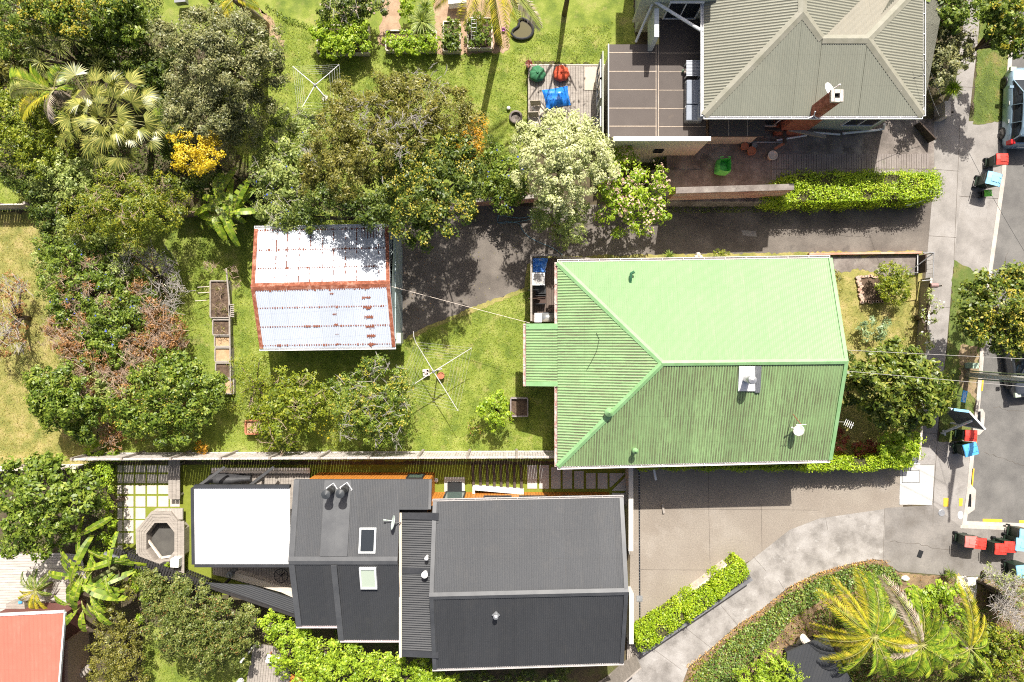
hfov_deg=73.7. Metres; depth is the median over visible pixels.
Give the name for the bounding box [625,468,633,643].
forecourt wall
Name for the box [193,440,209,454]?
yellow bush
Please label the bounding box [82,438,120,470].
ground vine
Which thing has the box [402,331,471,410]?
rotary clothesline
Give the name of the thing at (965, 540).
wheelie bin
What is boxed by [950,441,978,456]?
wheelie bin
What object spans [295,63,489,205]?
kanuka tree
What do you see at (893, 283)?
round bush
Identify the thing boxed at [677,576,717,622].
box hedge
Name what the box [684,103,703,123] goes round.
outdoor sofa
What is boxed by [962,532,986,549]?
wheelie bin
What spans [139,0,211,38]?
lawn
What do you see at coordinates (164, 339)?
withered shrub
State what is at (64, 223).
thicket
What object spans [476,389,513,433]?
young tree
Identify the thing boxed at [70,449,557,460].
boundary fence
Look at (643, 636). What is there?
box hedge
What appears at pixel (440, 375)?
terracotta pot
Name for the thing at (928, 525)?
asphalt yard
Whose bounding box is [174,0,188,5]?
bench
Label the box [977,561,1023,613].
wall shrub
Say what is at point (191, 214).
corrugated fence
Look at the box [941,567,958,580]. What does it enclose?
grass tuft
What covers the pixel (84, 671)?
timber steps
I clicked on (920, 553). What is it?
rubber mat
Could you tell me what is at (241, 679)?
closed parasol
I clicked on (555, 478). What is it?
stepping slab
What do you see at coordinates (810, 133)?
timber beam
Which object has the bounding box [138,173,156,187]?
spiky plant
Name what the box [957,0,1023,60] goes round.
street tree
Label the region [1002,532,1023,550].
wheelie bin
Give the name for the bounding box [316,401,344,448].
broom bush
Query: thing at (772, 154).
plant pot
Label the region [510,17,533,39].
garden pond
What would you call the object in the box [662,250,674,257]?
lily plant
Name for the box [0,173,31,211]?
lawn
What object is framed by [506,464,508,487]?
timber sleeper
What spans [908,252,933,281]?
garden gate
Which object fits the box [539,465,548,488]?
stepping slab
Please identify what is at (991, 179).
wheelie bin
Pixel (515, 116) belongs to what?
fire pit
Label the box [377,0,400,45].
dirt path
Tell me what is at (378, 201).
undergrowth
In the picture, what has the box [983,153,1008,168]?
wheelie bin
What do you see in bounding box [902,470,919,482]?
manhole cover
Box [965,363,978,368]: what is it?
junction box
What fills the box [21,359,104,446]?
round tree
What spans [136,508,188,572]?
octagonal seat pit
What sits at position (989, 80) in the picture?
verge grass
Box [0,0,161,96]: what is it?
undergrowth
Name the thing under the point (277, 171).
flowering vine shrub
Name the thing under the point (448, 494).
door
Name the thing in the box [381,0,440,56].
bed plant
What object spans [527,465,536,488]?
stepping slab
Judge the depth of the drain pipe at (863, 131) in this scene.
33.52 m
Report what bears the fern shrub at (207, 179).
on the ground at (130, 608)
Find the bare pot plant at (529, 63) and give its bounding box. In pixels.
[525,57,534,67]
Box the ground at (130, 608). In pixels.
[0,0,1023,681]
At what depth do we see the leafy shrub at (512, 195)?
32.36 m
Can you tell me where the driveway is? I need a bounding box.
[399,202,931,339]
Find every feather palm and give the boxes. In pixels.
[9,63,110,124]
[213,0,269,30]
[432,0,542,48]
[809,567,915,677]
[856,573,958,678]
[931,573,992,677]
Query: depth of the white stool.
33.51 m
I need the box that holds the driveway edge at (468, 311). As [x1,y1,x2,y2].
[407,250,922,340]
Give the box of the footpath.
[914,0,978,464]
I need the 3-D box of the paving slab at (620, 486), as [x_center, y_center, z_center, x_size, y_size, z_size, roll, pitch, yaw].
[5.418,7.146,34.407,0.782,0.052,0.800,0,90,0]
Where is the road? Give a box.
[967,11,1023,522]
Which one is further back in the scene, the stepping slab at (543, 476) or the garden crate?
the stepping slab at (543, 476)
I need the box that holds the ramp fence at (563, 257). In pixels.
[556,256,611,261]
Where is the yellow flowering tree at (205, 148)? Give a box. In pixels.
[165,127,239,179]
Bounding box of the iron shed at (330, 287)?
[251,224,402,350]
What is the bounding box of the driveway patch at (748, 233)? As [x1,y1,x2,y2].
[741,230,756,236]
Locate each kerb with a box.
[960,525,1023,529]
[962,3,1012,524]
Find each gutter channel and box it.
[965,521,1023,526]
[966,18,1013,520]
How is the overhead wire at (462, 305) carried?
attached to the iron shed at (330, 287)
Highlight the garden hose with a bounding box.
[497,215,560,253]
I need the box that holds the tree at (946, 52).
[928,25,976,92]
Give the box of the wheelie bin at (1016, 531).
[1006,523,1023,539]
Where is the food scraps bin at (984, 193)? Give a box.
[978,189,991,197]
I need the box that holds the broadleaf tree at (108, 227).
[55,165,193,252]
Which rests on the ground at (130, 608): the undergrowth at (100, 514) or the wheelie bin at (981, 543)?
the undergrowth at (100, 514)
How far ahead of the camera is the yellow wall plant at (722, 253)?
33.97 m
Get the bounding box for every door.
[395,242,402,338]
[443,491,465,497]
[662,1,704,19]
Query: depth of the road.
34.56 m
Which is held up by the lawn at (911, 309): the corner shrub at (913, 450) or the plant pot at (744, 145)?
the corner shrub at (913, 450)
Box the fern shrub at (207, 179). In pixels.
[171,164,225,203]
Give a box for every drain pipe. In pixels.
[751,141,782,142]
[776,135,806,140]
[813,131,839,134]
[842,123,885,134]
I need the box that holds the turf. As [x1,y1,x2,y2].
[107,465,624,594]
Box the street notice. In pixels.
[957,390,967,402]
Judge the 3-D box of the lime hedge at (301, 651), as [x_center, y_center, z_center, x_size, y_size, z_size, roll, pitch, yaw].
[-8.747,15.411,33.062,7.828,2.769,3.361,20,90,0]
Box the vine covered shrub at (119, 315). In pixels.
[73,233,159,376]
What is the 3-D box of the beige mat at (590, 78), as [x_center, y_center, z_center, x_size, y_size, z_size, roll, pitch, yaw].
[3.925,-13.079,34.021,0.620,0.020,1.150,0,90,0]
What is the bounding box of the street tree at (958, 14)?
[926,0,1004,38]
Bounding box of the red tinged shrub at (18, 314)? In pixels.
[0,269,32,358]
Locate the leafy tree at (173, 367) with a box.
[100,345,228,449]
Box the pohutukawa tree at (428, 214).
[369,128,487,253]
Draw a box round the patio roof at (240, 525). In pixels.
[191,466,290,566]
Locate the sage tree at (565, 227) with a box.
[529,198,593,251]
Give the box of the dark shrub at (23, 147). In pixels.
[0,79,77,183]
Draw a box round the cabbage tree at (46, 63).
[19,26,107,82]
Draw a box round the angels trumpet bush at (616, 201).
[592,144,674,238]
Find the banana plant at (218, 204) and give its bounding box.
[194,166,258,246]
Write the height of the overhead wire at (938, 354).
3.216 m
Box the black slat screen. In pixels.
[111,547,222,595]
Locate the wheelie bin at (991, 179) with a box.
[972,171,1002,188]
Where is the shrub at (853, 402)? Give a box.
[843,349,860,406]
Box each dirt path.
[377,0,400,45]
[433,0,511,55]
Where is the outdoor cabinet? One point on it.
(13, 604)
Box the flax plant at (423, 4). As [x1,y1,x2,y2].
[415,0,433,17]
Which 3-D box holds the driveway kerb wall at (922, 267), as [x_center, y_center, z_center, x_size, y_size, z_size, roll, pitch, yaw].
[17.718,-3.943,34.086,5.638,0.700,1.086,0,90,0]
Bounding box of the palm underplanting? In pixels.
[899,578,967,620]
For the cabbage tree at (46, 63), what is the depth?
30.58 m
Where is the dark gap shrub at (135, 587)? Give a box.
[128,566,156,624]
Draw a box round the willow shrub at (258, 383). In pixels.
[226,350,277,420]
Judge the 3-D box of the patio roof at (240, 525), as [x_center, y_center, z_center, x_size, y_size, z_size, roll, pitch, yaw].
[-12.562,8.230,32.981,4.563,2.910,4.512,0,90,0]
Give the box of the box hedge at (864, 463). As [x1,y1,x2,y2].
[636,452,915,474]
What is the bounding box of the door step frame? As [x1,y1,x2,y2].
[444,477,464,491]
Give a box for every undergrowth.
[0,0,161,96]
[0,105,197,248]
[49,232,200,445]
[83,466,114,550]
[212,175,538,223]
[809,587,993,681]
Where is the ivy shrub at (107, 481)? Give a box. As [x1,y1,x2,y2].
[92,461,124,561]
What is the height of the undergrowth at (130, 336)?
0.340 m
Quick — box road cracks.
[428,215,1019,550]
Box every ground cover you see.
[265,3,316,28]
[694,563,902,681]
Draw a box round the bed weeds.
[202,261,240,335]
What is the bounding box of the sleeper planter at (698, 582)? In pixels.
[641,560,752,654]
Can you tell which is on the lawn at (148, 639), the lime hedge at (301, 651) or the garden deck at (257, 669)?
the garden deck at (257, 669)
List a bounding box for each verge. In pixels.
[939,260,981,441]
[958,344,979,399]
[973,0,1008,124]
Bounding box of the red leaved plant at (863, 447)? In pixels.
[835,425,879,457]
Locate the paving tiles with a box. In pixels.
[118,465,179,549]
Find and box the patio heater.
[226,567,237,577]
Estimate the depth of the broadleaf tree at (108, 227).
30.78 m
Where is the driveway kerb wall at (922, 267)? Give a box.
[807,251,926,273]
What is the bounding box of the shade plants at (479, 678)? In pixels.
[299,628,571,681]
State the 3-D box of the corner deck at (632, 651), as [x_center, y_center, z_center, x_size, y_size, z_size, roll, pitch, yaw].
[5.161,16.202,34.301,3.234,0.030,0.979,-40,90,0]
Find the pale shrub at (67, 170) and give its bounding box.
[26,151,100,210]
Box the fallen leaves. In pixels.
[405,254,442,331]
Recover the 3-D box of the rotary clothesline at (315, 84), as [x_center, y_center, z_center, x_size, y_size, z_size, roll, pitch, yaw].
[-9.313,-11.994,33.521,2.363,1.830,2.467,0,90,0]
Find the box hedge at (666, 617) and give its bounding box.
[647,594,687,643]
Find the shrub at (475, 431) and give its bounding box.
[467,417,484,439]
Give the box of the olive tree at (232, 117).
[144,0,290,161]
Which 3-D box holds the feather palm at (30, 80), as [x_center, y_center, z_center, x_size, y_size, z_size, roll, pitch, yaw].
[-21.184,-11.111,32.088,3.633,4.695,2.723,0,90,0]
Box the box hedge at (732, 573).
[706,551,749,600]
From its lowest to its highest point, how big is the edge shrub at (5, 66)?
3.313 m
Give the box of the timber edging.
[225,268,233,392]
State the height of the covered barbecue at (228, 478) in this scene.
0.754 m
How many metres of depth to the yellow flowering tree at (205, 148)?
29.68 m
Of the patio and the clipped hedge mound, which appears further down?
the clipped hedge mound
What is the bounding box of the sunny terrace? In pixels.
[0,553,86,611]
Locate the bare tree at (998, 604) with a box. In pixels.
[987,592,1023,641]
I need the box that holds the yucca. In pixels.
[930,80,963,101]
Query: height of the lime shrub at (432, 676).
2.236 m
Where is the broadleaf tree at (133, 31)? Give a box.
[82,0,155,58]
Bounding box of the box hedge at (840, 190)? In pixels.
[752,167,945,215]
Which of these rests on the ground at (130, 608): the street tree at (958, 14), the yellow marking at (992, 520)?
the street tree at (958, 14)
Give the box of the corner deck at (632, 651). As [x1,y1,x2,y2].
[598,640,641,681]
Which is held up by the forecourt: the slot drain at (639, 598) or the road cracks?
the slot drain at (639, 598)
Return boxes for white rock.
[901,576,909,580]
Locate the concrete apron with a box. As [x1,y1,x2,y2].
[899,465,933,504]
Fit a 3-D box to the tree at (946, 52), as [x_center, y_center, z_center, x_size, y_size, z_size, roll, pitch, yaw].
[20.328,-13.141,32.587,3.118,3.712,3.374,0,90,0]
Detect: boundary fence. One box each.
[0,461,94,470]
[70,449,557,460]
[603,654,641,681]
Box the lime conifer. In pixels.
[732,646,809,681]
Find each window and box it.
[406,473,425,478]
[483,495,511,497]
[519,495,546,496]
[596,59,601,88]
[596,78,601,107]
[596,106,601,129]
[765,120,781,125]
[840,120,882,125]
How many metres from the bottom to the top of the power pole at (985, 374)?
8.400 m
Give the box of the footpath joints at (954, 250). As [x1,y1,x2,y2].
[923,43,997,500]
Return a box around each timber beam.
[765,127,785,131]
[782,131,786,143]
[789,130,825,137]
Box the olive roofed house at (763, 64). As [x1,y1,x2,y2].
[596,0,942,161]
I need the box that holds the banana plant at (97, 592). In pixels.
[48,516,146,631]
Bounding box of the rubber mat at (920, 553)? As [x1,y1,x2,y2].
[917,550,923,557]
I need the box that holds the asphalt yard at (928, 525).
[885,505,1023,577]
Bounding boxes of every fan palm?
[53,61,170,175]
[832,642,895,671]
[926,635,966,680]
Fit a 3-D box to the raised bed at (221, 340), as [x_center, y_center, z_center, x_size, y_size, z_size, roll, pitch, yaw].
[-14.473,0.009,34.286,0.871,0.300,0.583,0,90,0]
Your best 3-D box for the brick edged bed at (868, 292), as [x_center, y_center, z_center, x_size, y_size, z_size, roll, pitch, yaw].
[18.048,-2.628,34.364,1.549,0.135,1.490,0,90,0]
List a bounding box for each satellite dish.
[383,515,400,529]
[791,425,803,435]
[825,83,840,92]
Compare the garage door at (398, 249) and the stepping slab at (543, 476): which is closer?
the garage door at (398, 249)
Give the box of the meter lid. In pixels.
[899,499,907,504]
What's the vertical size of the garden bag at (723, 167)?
0.933 m
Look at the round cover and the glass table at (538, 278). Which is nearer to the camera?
the glass table at (538, 278)
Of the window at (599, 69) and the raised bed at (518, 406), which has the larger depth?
the raised bed at (518, 406)
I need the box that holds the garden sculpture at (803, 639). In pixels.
[796,634,809,644]
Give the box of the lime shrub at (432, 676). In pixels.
[406,657,460,681]
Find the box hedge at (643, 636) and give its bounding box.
[634,615,656,652]
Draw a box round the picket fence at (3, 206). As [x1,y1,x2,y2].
[0,202,38,209]
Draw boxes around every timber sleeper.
[471,464,474,485]
[479,464,481,485]
[486,464,488,485]
[492,464,495,486]
[499,464,502,486]
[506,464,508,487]
[513,464,515,487]
[520,464,522,488]
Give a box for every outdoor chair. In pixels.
[528,111,540,126]
[528,293,545,303]
[529,285,545,295]
[530,100,545,115]
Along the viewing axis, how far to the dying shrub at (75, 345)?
32.43 m
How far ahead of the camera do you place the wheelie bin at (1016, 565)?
33.80 m
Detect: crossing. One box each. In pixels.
[924,121,1006,271]
[933,440,970,525]
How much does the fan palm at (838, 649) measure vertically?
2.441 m
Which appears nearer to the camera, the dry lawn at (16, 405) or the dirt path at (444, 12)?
the dirt path at (444, 12)
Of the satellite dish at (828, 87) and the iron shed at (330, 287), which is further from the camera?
the iron shed at (330, 287)
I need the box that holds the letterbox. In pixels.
[929,283,942,287]
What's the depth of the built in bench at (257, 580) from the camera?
33.74 m
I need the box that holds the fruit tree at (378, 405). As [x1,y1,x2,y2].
[325,351,419,453]
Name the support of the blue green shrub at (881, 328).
on the lawn at (911, 309)
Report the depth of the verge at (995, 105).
34.42 m
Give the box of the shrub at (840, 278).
[834,269,844,295]
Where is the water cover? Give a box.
[938,510,944,515]
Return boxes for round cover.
[958,511,962,518]
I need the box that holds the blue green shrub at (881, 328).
[855,315,891,343]
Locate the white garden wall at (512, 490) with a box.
[473,485,523,493]
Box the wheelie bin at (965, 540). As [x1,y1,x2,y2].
[953,531,976,547]
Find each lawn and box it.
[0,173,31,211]
[0,210,97,469]
[97,207,557,462]
[138,624,264,681]
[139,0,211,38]
[213,0,635,205]
[807,254,921,454]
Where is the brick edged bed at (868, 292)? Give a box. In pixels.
[855,274,885,303]
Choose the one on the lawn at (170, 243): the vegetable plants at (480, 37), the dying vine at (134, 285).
the dying vine at (134, 285)
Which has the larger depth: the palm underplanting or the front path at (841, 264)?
the front path at (841, 264)
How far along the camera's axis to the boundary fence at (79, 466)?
33.82 m
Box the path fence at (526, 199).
[474,195,533,206]
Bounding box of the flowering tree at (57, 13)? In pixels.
[0,0,136,68]
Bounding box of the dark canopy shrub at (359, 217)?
[278,180,404,234]
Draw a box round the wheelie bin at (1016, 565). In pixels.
[1002,559,1023,577]
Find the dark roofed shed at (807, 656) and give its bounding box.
[783,634,851,681]
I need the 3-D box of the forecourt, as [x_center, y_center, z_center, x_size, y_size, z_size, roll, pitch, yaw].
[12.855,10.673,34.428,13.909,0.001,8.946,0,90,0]
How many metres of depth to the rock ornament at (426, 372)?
34.14 m
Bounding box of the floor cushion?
[542,86,570,109]
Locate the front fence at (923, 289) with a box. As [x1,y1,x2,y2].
[911,277,931,459]
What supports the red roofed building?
on the ground at (130, 608)
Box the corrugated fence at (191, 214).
[168,206,253,219]
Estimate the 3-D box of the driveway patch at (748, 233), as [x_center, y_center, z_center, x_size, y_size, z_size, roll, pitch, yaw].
[11.954,-5.422,34.422,0.800,0.001,0.336,0,90,0]
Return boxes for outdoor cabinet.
[6,598,32,608]
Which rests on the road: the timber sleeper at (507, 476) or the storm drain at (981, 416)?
the storm drain at (981, 416)
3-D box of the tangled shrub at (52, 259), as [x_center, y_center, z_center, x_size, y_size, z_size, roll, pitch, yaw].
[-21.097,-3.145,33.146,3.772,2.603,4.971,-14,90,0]
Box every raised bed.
[210,280,231,317]
[212,319,232,334]
[214,335,233,346]
[214,347,233,361]
[215,362,234,378]
[225,378,235,393]
[244,419,268,434]
[317,24,369,55]
[385,30,436,53]
[443,21,460,53]
[467,17,492,50]
[510,397,527,416]
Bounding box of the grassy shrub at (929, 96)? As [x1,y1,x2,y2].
[926,78,943,107]
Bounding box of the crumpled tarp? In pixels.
[533,258,547,272]
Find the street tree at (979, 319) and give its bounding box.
[950,259,1023,361]
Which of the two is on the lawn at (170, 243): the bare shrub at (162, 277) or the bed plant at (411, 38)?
the bare shrub at (162, 277)
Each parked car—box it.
[998,67,1023,148]
[999,325,1023,397]
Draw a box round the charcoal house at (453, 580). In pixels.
[288,472,628,670]
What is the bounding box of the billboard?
[924,405,985,435]
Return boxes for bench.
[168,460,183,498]
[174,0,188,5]
[231,569,291,596]
[265,651,281,665]
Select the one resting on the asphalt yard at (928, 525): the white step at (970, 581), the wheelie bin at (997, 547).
the wheelie bin at (997, 547)
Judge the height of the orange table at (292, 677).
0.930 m
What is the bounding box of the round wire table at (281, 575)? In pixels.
[274,568,287,582]
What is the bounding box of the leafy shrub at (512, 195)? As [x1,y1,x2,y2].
[477,134,529,215]
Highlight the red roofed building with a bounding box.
[0,600,88,681]
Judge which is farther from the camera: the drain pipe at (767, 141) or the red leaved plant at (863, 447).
the red leaved plant at (863, 447)
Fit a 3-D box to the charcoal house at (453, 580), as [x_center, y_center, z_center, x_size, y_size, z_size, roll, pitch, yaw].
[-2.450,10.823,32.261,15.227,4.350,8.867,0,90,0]
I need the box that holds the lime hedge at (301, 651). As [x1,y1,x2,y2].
[256,608,413,681]
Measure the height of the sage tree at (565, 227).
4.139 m
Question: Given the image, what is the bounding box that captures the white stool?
[170,556,181,567]
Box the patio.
[661,119,933,206]
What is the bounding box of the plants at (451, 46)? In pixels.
[440,16,462,52]
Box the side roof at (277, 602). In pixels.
[202,578,294,617]
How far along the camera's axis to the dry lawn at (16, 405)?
34.43 m
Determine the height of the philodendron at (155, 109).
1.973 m
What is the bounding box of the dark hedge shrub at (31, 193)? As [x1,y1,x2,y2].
[0,152,70,252]
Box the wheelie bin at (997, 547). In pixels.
[986,540,1006,554]
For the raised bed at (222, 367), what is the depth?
34.22 m
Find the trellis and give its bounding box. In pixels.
[471,19,476,35]
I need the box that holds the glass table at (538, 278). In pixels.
[532,273,544,285]
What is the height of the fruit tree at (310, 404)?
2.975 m
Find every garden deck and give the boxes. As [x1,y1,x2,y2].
[246,644,290,681]
[528,64,604,130]
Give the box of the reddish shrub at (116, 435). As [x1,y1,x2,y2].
[90,417,126,455]
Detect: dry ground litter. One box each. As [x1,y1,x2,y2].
[687,559,887,668]
[689,562,1023,681]
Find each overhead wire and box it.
[394,287,528,322]
[850,371,1023,386]
[852,350,1021,358]
[923,55,1022,248]
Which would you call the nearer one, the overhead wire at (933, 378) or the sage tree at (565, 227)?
the overhead wire at (933, 378)
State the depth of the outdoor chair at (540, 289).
33.00 m
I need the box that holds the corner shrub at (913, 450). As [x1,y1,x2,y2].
[876,425,926,468]
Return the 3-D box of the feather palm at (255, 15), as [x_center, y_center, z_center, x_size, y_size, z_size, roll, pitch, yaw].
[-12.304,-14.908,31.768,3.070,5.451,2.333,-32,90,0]
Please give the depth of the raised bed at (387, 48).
34.18 m
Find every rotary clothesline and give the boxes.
[292,65,339,114]
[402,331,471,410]
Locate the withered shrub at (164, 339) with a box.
[89,298,191,386]
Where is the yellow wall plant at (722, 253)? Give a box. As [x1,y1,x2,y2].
[713,248,730,256]
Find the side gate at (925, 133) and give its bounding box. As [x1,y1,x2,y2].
[914,122,936,142]
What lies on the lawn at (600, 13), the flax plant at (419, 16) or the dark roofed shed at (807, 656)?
the flax plant at (419, 16)
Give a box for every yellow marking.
[944,498,948,506]
[959,498,962,505]
[971,469,973,485]
[983,519,1001,521]
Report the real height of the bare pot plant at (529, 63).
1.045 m
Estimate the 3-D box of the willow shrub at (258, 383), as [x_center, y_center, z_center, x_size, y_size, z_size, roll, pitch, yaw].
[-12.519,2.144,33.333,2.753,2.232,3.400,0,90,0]
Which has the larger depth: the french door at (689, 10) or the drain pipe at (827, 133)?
the drain pipe at (827, 133)
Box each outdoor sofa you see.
[684,78,699,106]
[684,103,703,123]
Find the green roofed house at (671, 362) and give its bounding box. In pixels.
[523,255,848,469]
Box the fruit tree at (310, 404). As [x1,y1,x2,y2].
[244,365,336,455]
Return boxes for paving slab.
[610,473,624,486]
[612,477,624,490]
[612,493,624,504]
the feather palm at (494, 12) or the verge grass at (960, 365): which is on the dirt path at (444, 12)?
the feather palm at (494, 12)
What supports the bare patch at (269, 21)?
on the lawn at (600, 13)
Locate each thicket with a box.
[27,216,157,408]
[71,25,187,158]
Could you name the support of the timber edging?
on the lawn at (170, 243)
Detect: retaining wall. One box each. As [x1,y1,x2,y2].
[646,170,702,202]
[667,184,793,200]
[976,579,1019,612]
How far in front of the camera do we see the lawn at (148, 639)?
34.43 m
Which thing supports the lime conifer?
on the bank
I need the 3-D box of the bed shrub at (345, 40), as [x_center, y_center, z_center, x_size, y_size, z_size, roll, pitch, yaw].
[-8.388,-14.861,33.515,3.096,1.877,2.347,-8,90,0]
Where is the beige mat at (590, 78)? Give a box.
[585,67,596,89]
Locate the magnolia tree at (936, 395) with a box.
[845,335,957,437]
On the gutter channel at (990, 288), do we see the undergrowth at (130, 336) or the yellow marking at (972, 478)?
the yellow marking at (972, 478)
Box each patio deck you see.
[211,468,309,527]
[213,567,292,597]
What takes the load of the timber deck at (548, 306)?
on the lawn at (170, 243)
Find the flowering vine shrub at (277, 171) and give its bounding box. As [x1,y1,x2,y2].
[242,102,330,234]
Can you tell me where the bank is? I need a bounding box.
[683,560,1023,681]
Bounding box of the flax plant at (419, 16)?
[407,4,439,40]
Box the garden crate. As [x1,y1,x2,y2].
[448,0,466,8]
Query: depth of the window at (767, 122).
32.24 m
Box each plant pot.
[741,142,748,149]
[747,146,755,154]
[767,150,777,159]
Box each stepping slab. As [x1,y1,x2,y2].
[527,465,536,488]
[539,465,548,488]
[551,467,560,488]
[563,469,571,488]
[574,471,583,488]
[586,473,595,488]
[598,473,606,488]
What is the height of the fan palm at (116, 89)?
4.991 m
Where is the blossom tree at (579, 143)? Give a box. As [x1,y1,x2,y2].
[508,106,622,217]
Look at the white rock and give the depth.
34.32 m
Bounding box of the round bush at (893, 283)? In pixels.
[874,259,914,306]
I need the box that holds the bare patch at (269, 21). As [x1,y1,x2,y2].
[259,8,284,45]
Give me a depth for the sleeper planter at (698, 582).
33.74 m
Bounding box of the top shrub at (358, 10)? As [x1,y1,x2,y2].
[314,0,390,26]
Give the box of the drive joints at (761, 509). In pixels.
[638,483,933,667]
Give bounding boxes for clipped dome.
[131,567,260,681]
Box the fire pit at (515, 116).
[509,110,522,123]
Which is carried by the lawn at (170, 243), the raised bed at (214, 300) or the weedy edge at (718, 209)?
the raised bed at (214, 300)
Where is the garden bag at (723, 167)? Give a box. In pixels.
[714,156,730,175]
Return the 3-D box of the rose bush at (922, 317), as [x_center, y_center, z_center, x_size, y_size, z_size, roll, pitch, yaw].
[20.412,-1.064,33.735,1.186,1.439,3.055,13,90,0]
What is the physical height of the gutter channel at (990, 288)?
0.032 m
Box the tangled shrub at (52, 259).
[27,231,107,330]
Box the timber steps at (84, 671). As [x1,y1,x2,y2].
[79,664,91,677]
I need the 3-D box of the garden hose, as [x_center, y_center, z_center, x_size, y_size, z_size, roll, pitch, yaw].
[1.061,-5.667,34.406,3.831,0.024,1.054,27,90,0]
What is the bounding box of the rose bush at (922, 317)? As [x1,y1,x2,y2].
[914,287,944,349]
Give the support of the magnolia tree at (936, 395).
on the lawn at (911, 309)
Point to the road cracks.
(817, 232)
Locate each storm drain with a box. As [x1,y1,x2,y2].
[967,484,975,514]
[976,409,984,434]
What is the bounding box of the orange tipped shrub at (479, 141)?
[454,114,489,173]
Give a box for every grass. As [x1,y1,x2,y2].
[0,175,26,202]
[144,645,246,681]
[835,275,917,453]
[941,275,976,438]
[974,21,1007,120]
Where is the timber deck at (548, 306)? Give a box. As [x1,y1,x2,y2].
[530,254,559,321]
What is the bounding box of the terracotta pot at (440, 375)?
[437,372,444,378]
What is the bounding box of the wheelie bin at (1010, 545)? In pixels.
[991,536,1015,552]
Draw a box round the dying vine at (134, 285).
[41,255,179,399]
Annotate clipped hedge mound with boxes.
[84,579,150,681]
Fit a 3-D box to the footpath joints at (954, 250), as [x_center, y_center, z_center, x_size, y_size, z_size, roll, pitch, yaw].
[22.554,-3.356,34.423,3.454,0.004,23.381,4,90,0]
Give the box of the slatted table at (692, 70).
[684,60,699,78]
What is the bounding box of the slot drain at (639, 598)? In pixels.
[636,470,642,619]
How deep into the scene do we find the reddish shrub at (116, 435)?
33.36 m
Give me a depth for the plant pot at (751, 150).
32.88 m
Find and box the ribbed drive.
[772,154,927,180]
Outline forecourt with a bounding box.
[630,468,902,639]
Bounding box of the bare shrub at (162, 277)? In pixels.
[107,239,195,315]
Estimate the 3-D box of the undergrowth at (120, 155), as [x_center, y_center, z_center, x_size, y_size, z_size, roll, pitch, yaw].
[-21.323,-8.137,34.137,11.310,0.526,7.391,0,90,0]
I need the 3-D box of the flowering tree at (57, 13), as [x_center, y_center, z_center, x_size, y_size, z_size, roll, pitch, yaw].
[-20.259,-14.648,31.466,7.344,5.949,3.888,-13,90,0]
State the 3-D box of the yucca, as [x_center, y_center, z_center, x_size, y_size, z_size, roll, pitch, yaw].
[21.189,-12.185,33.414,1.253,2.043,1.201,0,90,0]
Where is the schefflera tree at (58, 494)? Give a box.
[0,450,102,564]
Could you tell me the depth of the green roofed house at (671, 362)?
30.33 m
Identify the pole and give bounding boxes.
[562,0,568,16]
[965,370,1023,382]
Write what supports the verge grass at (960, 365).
on the verge at (965, 272)
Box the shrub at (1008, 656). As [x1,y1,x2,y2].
[967,622,1023,681]
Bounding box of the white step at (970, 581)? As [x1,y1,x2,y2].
[956,576,977,600]
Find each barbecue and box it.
[208,473,251,483]
[535,312,553,321]
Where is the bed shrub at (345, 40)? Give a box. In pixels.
[308,11,372,60]
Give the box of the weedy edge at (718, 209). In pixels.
[669,206,771,213]
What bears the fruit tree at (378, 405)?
on the lawn at (170, 243)
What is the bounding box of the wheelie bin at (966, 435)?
[953,428,976,440]
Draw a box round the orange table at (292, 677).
[289,673,314,681]
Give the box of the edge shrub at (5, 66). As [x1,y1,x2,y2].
[0,28,48,88]
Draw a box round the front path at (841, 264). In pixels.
[831,255,916,275]
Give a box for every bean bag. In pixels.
[529,65,545,81]
[553,65,569,81]
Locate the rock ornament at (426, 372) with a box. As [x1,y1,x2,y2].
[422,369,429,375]
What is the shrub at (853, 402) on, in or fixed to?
on the lawn at (911, 309)
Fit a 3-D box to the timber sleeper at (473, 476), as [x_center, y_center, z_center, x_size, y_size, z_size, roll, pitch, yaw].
[-1.954,6.727,34.356,0.130,0.160,1.055,-2,90,0]
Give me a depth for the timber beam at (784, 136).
32.17 m
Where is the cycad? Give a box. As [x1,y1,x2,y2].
[18,569,53,608]
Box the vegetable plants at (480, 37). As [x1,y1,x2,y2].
[463,10,492,48]
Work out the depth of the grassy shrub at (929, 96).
33.48 m
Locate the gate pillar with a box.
[933,101,953,121]
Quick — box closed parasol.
[236,645,254,681]
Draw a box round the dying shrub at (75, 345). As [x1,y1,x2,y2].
[38,291,102,396]
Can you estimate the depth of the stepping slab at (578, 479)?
34.39 m
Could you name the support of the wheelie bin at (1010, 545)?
on the asphalt yard at (928, 525)
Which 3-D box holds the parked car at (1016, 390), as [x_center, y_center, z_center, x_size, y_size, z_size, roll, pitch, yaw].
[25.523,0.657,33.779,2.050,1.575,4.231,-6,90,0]
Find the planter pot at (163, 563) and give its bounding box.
[160,561,170,570]

